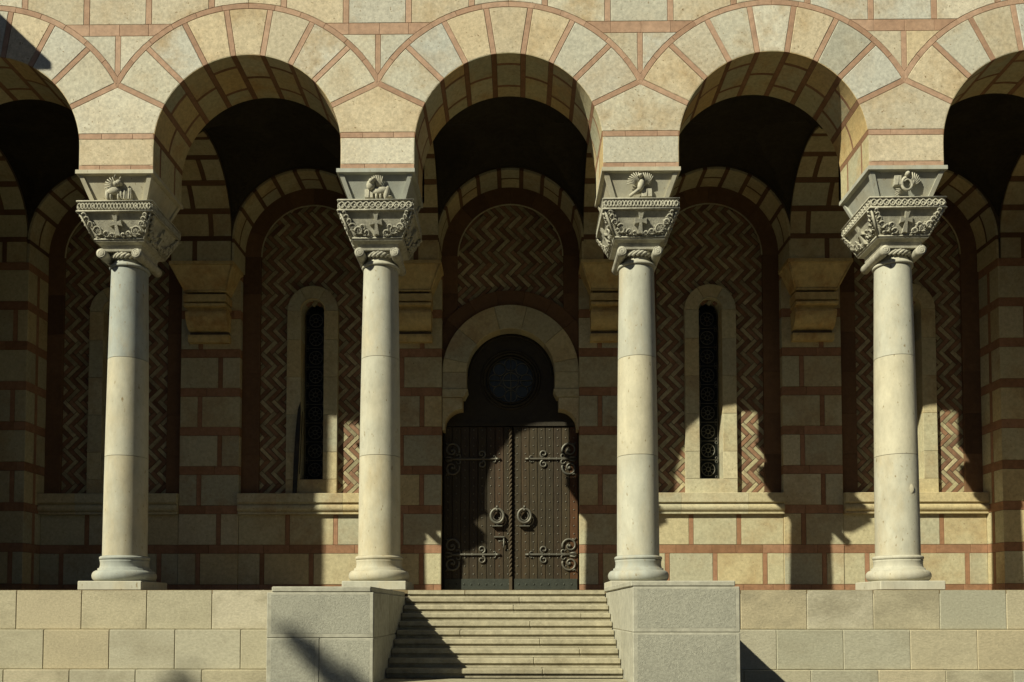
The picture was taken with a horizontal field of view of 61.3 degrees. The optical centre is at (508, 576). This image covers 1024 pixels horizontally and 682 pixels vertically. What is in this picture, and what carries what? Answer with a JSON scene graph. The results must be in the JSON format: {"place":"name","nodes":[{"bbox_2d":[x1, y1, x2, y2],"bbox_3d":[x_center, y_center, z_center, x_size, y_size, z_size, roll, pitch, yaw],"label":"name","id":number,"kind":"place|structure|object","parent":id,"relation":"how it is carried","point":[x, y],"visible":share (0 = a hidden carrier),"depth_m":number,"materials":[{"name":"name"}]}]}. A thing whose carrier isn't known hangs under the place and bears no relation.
{"place":"outdoors","nodes":[
{"label":"outdoors","id":0,"kind":"place"},
{"bbox_2d":[292,402,302,492],"bbox_3d":[-4.696,-2.871,19.253,0.205,2.068,0.088,1,-3,-33],"label":"board","id":1,"kind":"object","parent":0,"point":[296,454],"visible":1,"depth_m":19.24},
{"bbox_2d":[266,586,405,681],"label":"stair block","id":2,"kind":"structure","parent":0,"point":[331,633],"depth_m":10.97,"materials":[{"name":"grey stone"}]},
{"bbox_2d":[604,581,740,681],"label":"stair block","id":3,"kind":"structure","parent":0,"point":[676,631],"depth_m":10.92,"materials":[{"name":"grey stone"}]},
{"label":"ground","id":4,"kind":"structure","parent":0,"visible":0},
{"bbox_2d":[0,590,271,681],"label":"terrace wall","id":5,"kind":"structure","parent":4,"relation":"on","point":[96,636],"depth_m":14.28,"materials":[{"name":"stone"}]},
{"bbox_2d":[379,590,627,681],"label":"entrance stairs","id":6,"kind":"structure","parent":4,"relation":"on","point":[419,652],"depth_m":12.96,"materials":[{"name":"stone"}]},
{"bbox_2d":[0,0,1023,657],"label":"church portico","id":7,"kind":"structure","parent":4,"relation":"on","point":[544,294],"depth_m":18.77,"materials":[{"name":"stone"}]},
{"bbox_2d":[86,287,110,492],"bbox_3d":[-8.867,-4.183,19.622,1.144,4.709,0.436,0,-2,1],"label":"window","id":8,"kind":"structure","parent":7,"relation":"in","point":[100,305],"depth_m":19.44,"materials":[{"name":"stone"}]},
{"bbox_2d":[285,286,338,492],"bbox_3d":[-4.397,-4.185,19.575,1.144,4.709,0.436,0,-2,1],"label":"window","id":9,"kind":"structure","parent":7,"relation":"in","point":[312,332],"depth_m":19.43,"materials":[{"name":"stone"}]},
{"bbox_2d":[442,334,577,589],"bbox_3d":[0.059,-2.677,19.560,3.120,6.170,0.247,0,-2,1],"label":"door","id":10,"kind":"structure","parent":7,"relation":"in","point":[510,377],"depth_m":19.56,"materials":[{"name":"brown wood"}]},
{"bbox_2d":[684,284,737,492],"bbox_3d":[4.527,-4.189,19.481,1.144,4.709,0.435,0,-2,1],"label":"window","id":11,"kind":"structure","parent":7,"relation":"in","point":[710,378],"depth_m":19.34,"materials":[{"name":"stone"}]},
{"bbox_2d":[912,284,938,491],"bbox_3d":[8.967,-4.191,19.435,1.144,4.709,0.435,0,-2,1],"label":"window","id":12,"kind":"structure","parent":7,"relation":"in","point":[924,306],"depth_m":19.25,"materials":[{"name":"stone"}]},
{"bbox_2d":[739,590,1023,681],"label":"terrace wall","id":13,"kind":"structure","parent":4,"relation":"on","point":[882,636],"depth_m":14.15,"materials":[{"name":"stone"}]}
]}

